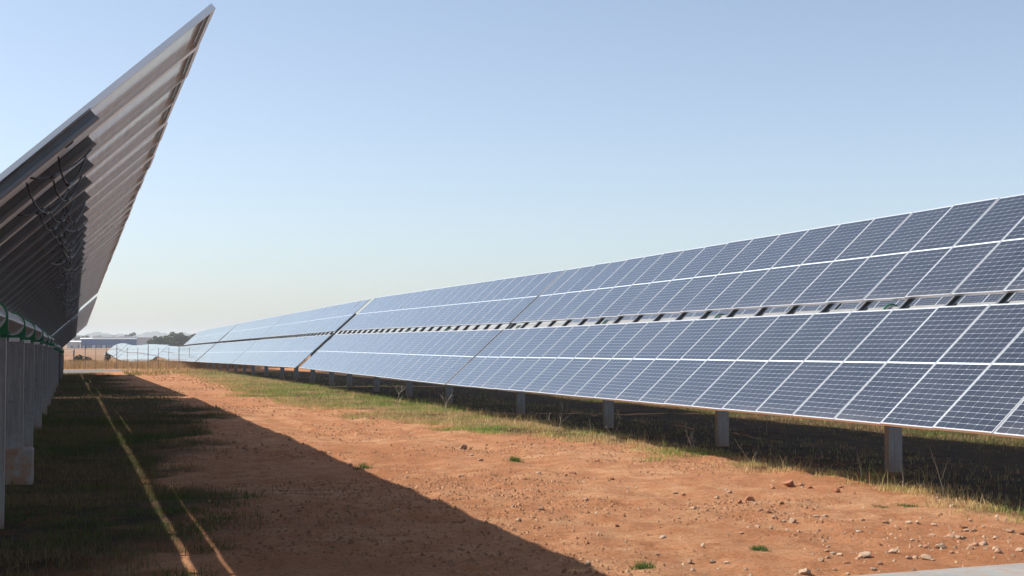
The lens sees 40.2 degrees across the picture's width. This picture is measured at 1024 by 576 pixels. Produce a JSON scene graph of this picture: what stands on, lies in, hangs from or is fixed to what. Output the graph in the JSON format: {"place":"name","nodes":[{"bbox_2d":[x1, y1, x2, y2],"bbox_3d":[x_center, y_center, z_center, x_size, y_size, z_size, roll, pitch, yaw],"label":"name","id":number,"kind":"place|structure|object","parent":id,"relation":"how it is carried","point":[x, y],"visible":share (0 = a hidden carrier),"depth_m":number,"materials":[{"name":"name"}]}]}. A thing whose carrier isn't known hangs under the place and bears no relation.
{"place":"outdoors","nodes":[
{"label":"outdoors","id":0,"kind":"place"},
{"bbox_2d":[80,338,136,347],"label":"warehouse","id":1,"kind":"structure","parent":0,"point":[104,342],"depth_m":864.94,"materials":[{"name":"metal"}]},
{"bbox_2d":[91,337,153,344],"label":"warehouse","id":2,"kind":"structure","parent":0,"point":[141,340],"depth_m":976.28,"materials":[{"name":"white metal"}]},
{"bbox_2d":[42,372,228,416],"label":"shaded grass","id":3,"kind":"structure","parent":0,"point":[79,387],"depth_m":44.38,"materials":[{"name":"green plant"}]},
{"bbox_2d":[0,410,276,575],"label":"shaded grass","id":4,"kind":"structure","parent":0,"point":[99,435],"depth_m":16.08,"materials":[{"name":"green plant"}]},
{"bbox_2d":[118,366,234,375],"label":"field edge grass","id":5,"kind":"structure","parent":0,"point":[158,372],"depth_m":89.76,"materials":[{"name":"plant"}]},
{"bbox_2d":[64,358,307,368],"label":"tall dry grass","id":6,"kind":"structure","parent":0,"point":[101,364],"depth_m":118.57,"materials":[{"name":"beige plant"}]},
{"bbox_2d":[71,335,327,341],"bbox_3d":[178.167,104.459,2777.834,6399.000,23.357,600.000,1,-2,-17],"label":"hill","id":7,"kind":"structure","parent":0,"point":[102,336],"depth_m":2465.27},
{"bbox_2d":[83,331,327,337],"bbox_3d":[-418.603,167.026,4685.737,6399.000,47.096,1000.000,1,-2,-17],"label":"hill","id":8,"kind":"structure","parent":0,"point":[152,334],"depth_m":4364.53,"materials":[{"name":"grey"}]},
{"bbox_2d":[166,370,503,400],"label":"verge grass","id":9,"kind":"structure","parent":0,"point":[278,388],"depth_m":54.00,"materials":[{"name":"green plant"}]},
{"bbox_2d":[0,344,1023,575],"bbox_3d":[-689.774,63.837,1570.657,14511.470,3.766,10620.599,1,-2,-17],"label":"ground","id":10,"kind":"structure","parent":0,"point":[784,555],"depth_m":16.00,"materials":[{"name":"red soil"}]},
{"bbox_2d":[19,256,112,428],"bbox_3d":[-12.375,1.496,36.641,3.174,3.650,19.408,1,-2,-17],"label":"solar tracker","id":11,"kind":"object","parent":10,"relation":"on","point":[55,320],"visible":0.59,"depth_m":33.54,"materials":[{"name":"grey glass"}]},
{"bbox_2d":[67,341,80,347],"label":"shed","id":12,"kind":"structure","parent":10,"relation":"on","point":[72,344],"depth_m":820.16,"materials":[{"name":"white metal"}]},
{"bbox_2d":[52,296,96,392],"bbox_3d":[-18.267,2.383,55.468,3.175,3.505,20.361,1,-2,-17],"label":"solar tracker","id":13,"kind":"object","parent":10,"relation":"on","point":[62,333],"visible":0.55,"depth_m":52.67,"materials":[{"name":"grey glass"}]},
{"bbox_2d":[58,315,90,380],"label":"solar tracker","id":14,"kind":"object","parent":10,"relation":"on","point":[71,336],"visible":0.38,"depth_m":73.22,"materials":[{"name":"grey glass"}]},
{"bbox_2d":[73,354,91,361],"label":"shrub","id":15,"kind":"object","parent":10,"relation":"on","point":[77,357],"visible":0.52,"depth_m":195.22,"materials":[{"name":"green plant"}]},
{"bbox_2d":[80,338,92,347],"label":"shed","id":16,"kind":"structure","parent":10,"relation":"on","point":[87,342],"depth_m":841.31,"materials":[{"name":"white metal"}]},
{"bbox_2d":[104,353,110,361],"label":"shrub","id":17,"kind":"object","parent":10,"relation":"on","point":[108,358],"visible":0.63,"depth_m":201.42,"materials":[{"name":"green plant"}]},
{"bbox_2d":[0,3,215,528],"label":"solar tracker","id":18,"kind":"object","parent":10,"relation":"on","point":[70,187],"visible":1,"depth_m":11.30,"materials":[{"name":"grey glass"}]},
{"bbox_2d":[109,343,123,354],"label":"solar tracker","id":19,"kind":"object","parent":10,"relation":"on","point":[118,346],"visible":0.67,"depth_m":357.64,"materials":[{"name":"glass"}]},
{"bbox_2d":[111,343,126,355],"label":"solar tracker","id":20,"kind":"object","parent":10,"relation":"on","point":[119,348],"visible":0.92,"depth_m":333.92,"materials":[{"name":"glass"}]},
{"bbox_2d":[114,344,131,357],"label":"solar tracker","id":21,"kind":"object","parent":10,"relation":"on","point":[119,353],"visible":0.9,"depth_m":310.22,"materials":[{"name":"glass"}]},
{"bbox_2d":[117,345,136,359],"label":"solar tracker","id":22,"kind":"object","parent":10,"relation":"on","point":[122,355],"visible":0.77,"depth_m":287.40,"materials":[{"name":"glass"}]},
{"bbox_2d":[122,345,141,360],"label":"solar tracker","id":23,"kind":"object","parent":10,"relation":"on","point":[134,349],"visible":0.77,"depth_m":263.53,"materials":[{"name":"glass"}]},
{"bbox_2d":[127,344,148,361],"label":"solar tracker","id":24,"kind":"object","parent":10,"relation":"on","point":[137,351],"visible":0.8,"depth_m":239.69,"materials":[{"name":"glass"}]},
{"bbox_2d":[133,344,157,360],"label":"solar tracker","id":25,"kind":"object","parent":10,"relation":"on","point":[141,355],"visible":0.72,"depth_m":216.36,"materials":[{"name":"glass"}]},
{"bbox_2d":[63,345,239,368],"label":"wire fence","id":26,"kind":"object","parent":10,"relation":"on","point":[74,349],"visible":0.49,"depth_m":113.94,"materials":[{"name":"metal"}]},
{"bbox_2d":[141,344,167,361],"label":"solar tracker","id":27,"kind":"object","parent":10,"relation":"on","point":[153,351],"visible":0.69,"depth_m":192.88,"materials":[{"name":"glass"}]},
{"bbox_2d":[153,336,163,344],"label":"tree","id":28,"kind":"object","parent":10,"relation":"on","point":[156,340],"visible":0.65,"depth_m":741.31,"materials":[{"name":"green plant"}]},
{"bbox_2d":[158,335,167,344],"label":"tree","id":29,"kind":"object","parent":10,"relation":"on","point":[163,341],"visible":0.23,"depth_m":777.73,"materials":[{"name":"green plant"}]},
{"bbox_2d":[156,336,177,345],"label":"tree","id":30,"kind":"object","parent":10,"relation":"on","point":[170,341],"visible":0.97,"depth_m":742.09,"materials":[{"name":"green plant"}]},
{"bbox_2d":[159,346,177,357],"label":"solar tracker","id":31,"kind":"object","parent":10,"relation":"on","point":[169,350],"visible":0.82,"depth_m":336.09,"materials":[{"name":"glass"}]},
{"bbox_2d":[165,347,180,358],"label":"solar tracker","id":32,"kind":"object","parent":10,"relation":"on","point":[172,353],"visible":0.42,"depth_m":318.39,"materials":[{"name":"glass"}]},
{"bbox_2d":[167,332,179,345],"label":"tree","id":33,"kind":"object","parent":10,"relation":"on","point":[171,334],"visible":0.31,"depth_m":780.42,"materials":[{"name":"green plant"}]},
{"bbox_2d":[174,334,187,346],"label":"tree","id":34,"kind":"object","parent":10,"relation":"on","point":[181,339],"visible":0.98,"depth_m":744.47,"materials":[{"name":"green plant"}]},
{"bbox_2d":[166,329,209,362],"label":"solar tracker","id":35,"kind":"object","parent":10,"relation":"on","point":[186,346],"visible":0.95,"depth_m":132.39,"materials":[{"name":"blue glass"}]},
{"bbox_2d":[175,324,236,368],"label":"solar tracker","id":36,"kind":"object","parent":10,"relation":"on","point":[208,340],"visible":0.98,"depth_m":113.91,"materials":[{"name":"blue glass"}]},
{"bbox_2d":[143,373,285,390],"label":"red spoil","id":37,"kind":"object","parent":10,"relation":"on","point":[166,376],"visible":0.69,"depth_m":67.92,"materials":[{"name":"soil"}]},
{"bbox_2d":[196,314,285,373],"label":"solar tracker","id":38,"kind":"object","parent":10,"relation":"on","point":[234,343],"visible":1,"depth_m":90.91,"materials":[{"name":"blue glass"}]},
{"bbox_2d":[232,299,370,384],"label":"solar tracker","id":39,"kind":"object","parent":10,"relation":"on","point":[292,351],"visible":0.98,"depth_m":66.45,"materials":[{"name":"blue glass"}]},
{"bbox_2d":[353,462,376,469],"bbox_3d":[-2.066,2.472,19.456,0.446,0.135,0.404,1,-2,-17],"label":"grass tuft","id":40,"kind":"object","parent":10,"relation":"on","point":[363,466],"visible":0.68,"depth_m":19.41,"materials":[{"name":"green plant"}]},
{"bbox_2d":[126,385,647,454],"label":"soil crumbs","id":41,"kind":"object","parent":10,"relation":"on","point":[287,445],"visible":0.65,"depth_m":27.97,"materials":[{"name":"brown soil"}]},
{"bbox_2d":[299,270,565,402],"bbox_3d":[-3.625,1.823,45.938,3.166,3.768,23.402,1,-2,-17],"label":"solar tracker","id":42,"kind":"object","parent":10,"relation":"on","point":[439,355],"visible":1,"depth_m":42.01,"materials":[{"name":"blue glass"}]},
{"bbox_2d":[459,444,466,449],"bbox_3d":[-0.820,2.661,23.357,0.167,0.098,0.084,2,-3,-44],"label":"stone","id":43,"kind":"object","parent":10,"relation":"on","point":[463,446],"visible":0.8,"depth_m":23.33,"materials":[{"name":"stone"}]},
{"bbox_2d":[507,455,523,462],"bbox_3d":[0.027,2.519,20.588,0.383,0.150,0.477,-2,-3,39],"label":"grass tuft","id":44,"kind":"object","parent":10,"relation":"on","point":[515,459],"visible":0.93,"depth_m":20.60,"materials":[{"name":"green plant"}]},
{"bbox_2d":[157,443,1023,575],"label":"soil crumbs","id":45,"kind":"object","parent":10,"relation":"on","point":[255,552],"visible":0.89,"depth_m":14.30,"materials":[{"name":"brown soil"}]},
{"bbox_2d":[194,401,1014,574],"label":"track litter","id":46,"kind":"object","parent":10,"relation":"on","point":[601,499],"visible":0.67,"depth_m":14.86,"materials":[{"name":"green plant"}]},
{"bbox_2d":[628,558,655,569],"bbox_3d":[0.985,2.117,10.672,0.281,0.108,0.295,1,-2,-17],"label":"grass tuft","id":47,"kind":"object","parent":10,"relation":"on","point":[640,566],"visible":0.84,"depth_m":10.67,"materials":[{"name":"green plant"}]},
{"bbox_2d":[684,430,696,450],"bbox_3d":[2.843,2.423,22.440,0.288,0.464,0.154,2,-3,-36],"label":"dry weed","id":48,"kind":"object","parent":10,"relation":"on","point":[689,440],"visible":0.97,"depth_m":22.42,"materials":[{"name":"brown plant"}]},
{"bbox_2d":[564,303,842,322],"bbox_3d":[5.572,2.105,53.899,3.170,3.868,24.520,1,-2,-17],"label":"solar tracker","id":49,"kind":"object","parent":10,"relation":"on","point":[786,309],"visible":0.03,"depth_m":49.04,"materials":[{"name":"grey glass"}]},
{"bbox_2d":[447,194,1023,472],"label":"solar tracker","id":50,"kind":"object","parent":10,"relation":"on","point":[949,365],"visible":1,"depth_m":20.18,"materials":[{"name":"blue glass"}]},
{"bbox_2d":[744,495,754,500],"bbox_3d":[2.608,2.328,15.384,0.100,0.099,0.111,0,-2,-7],"label":"dirt clod","id":51,"kind":"object","parent":10,"relation":"on","point":[749,498],"visible":0.83,"depth_m":15.34,"materials":[{"name":"brown soil"}]},
{"bbox_2d":[749,544,768,551],"bbox_3d":[2.049,2.178,11.735,0.282,0.068,0.222,-1,-2,21],"label":"grass tuft","id":52,"kind":"object","parent":10,"relation":"on","point":[758,548],"visible":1,"depth_m":11.70,"materials":[{"name":"green plant"}]},
{"bbox_2d":[783,480,793,486],"bbox_3d":[3.337,2.364,16.832,0.123,0.125,0.172,-5,-15,-1],"label":"dirt clod","id":53,"kind":"object","parent":10,"relation":"on","point":[789,483],"visible":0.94,"depth_m":16.79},
{"bbox_2d":[788,518,796,522],"bbox_3d":[2.768,2.301,13.814,0.082,0.065,0.066,-2,-5,-2],"label":"stone","id":54,"kind":"object","parent":10,"relation":"on","point":[792,520],"visible":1,"depth_m":13.79,"materials":[{"name":"beige stone"}]},
{"bbox_2d":[799,568,810,574],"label":"stone","id":55,"kind":"object","parent":10,"relation":"on","point":[805,571],"visible":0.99,"depth_m":10.62,"materials":[{"name":"beige stone"}]},
{"bbox_2d":[832,488,839,492],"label":"dirt clod","id":56,"kind":"object","parent":10,"relation":"on","point":[836,490],"visible":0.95,"depth_m":16.02,"materials":[{"name":"brown soil"}]},
{"bbox_2d":[857,551,871,557],"bbox_3d":[2.882,2.186,11.438,0.119,0.041,0.101,-6,9,9],"label":"stone","id":57,"kind":"object","parent":10,"relation":"on","point":[864,554],"visible":0.89,"depth_m":11.42,"materials":[{"name":"beige stone"}]},
{"bbox_2d":[889,548,897,552],"bbox_3d":[3.152,2.179,11.578,0.054,0.047,0.076,2,-3,-40],"label":"stone","id":58,"kind":"object","parent":10,"relation":"on","point":[893,550],"visible":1,"depth_m":11.56,"materials":[{"name":"beige stone"}]},
{"bbox_2d":[891,502,923,507],"bbox_3d":[4.262,2.352,15.126,0.344,0.056,0.271,-2,-3,34],"label":"grass tuft","id":59,"kind":"object","parent":10,"relation":"on","point":[906,505],"visible":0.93,"depth_m":15.12,"materials":[{"name":"green plant"}]},
{"bbox_2d":[921,554,931,560],"bbox_3d":[3.365,2.187,11.354,0.101,0.054,0.052,-2,-3,36],"label":"stone","id":60,"kind":"object","parent":10,"relation":"on","point":[926,557],"visible":1,"depth_m":11.34,"materials":[{"name":"beige stone"}]},
{"bbox_2d":[837,292,1023,309],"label":"solar tracker","id":61,"kind":"object","parent":10,"relation":"on","point":[1018,296],"visible":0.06,"depth_m":37.41,"materials":[{"name":"grey glass"}]},
{"bbox_2d":[929,446,946,494],"bbox_3d":[4.832,2.090,15.813,0.216,0.597,0.025,-1,-2,26],"label":"dry weed","id":62,"kind":"object","parent":10,"relation":"on","point":[938,474],"visible":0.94,"depth_m":15.81,"materials":[{"name":"brown plant"}]},
{"bbox_2d":[855,563,1023,575],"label":"concrete slab","id":63,"kind":"structure","parent":10,"relation":"on","point":[1015,569],"depth_m":10.20,"materials":[{"name":"grey concrete"}]},
{"bbox_2d":[935,543,945,548],"bbox_3d":[3.687,2.223,12.030,0.088,0.054,0.102,-1,-3,33],"label":"stone","id":64,"kind":"object","parent":10,"relation":"on","point":[941,545],"visible":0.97,"depth_m":12.00,"materials":[{"name":"beige stone"}]},
{"bbox_2d":[979,541,987,545],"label":"stone","id":65,"kind":"object","parent":10,"relation":"on","point":[982,543],"visible":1,"depth_m":12.20,"materials":[{"name":"beige stone"}]},
{"bbox_2d":[1005,529,1014,532],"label":"stone","id":66,"kind":"object","parent":10,"relation":"on","point":[1009,530],"visible":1,"depth_m":12.93,"materials":[{"name":"beige stone"}]},
{"bbox_2d":[0,0,1023,334],"label":"sky","id":67,"kind":"structure","parent":0,"point":[310,154],"materials":[{"name":"blue"}]},
{"bbox_2d":[272,393,1023,523],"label":"verge grass","id":68,"kind":"structure","parent":0,"point":[468,417],"depth_m":26.85,"materials":[{"name":"green plant"}]},
{"bbox_2d":[424,480,1018,575],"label":"pale gravel","id":69,"kind":"structure","parent":0,"point":[823,540],"depth_m":12.53,"materials":[{"name":"beige gravel"}]},
{"bbox_2d":[506,393,1023,459],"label":"grass","id":70,"kind":"structure","parent":0,"point":[1017,442],"depth_m":28.26,"materials":[{"name":"green plant"}]}
]}

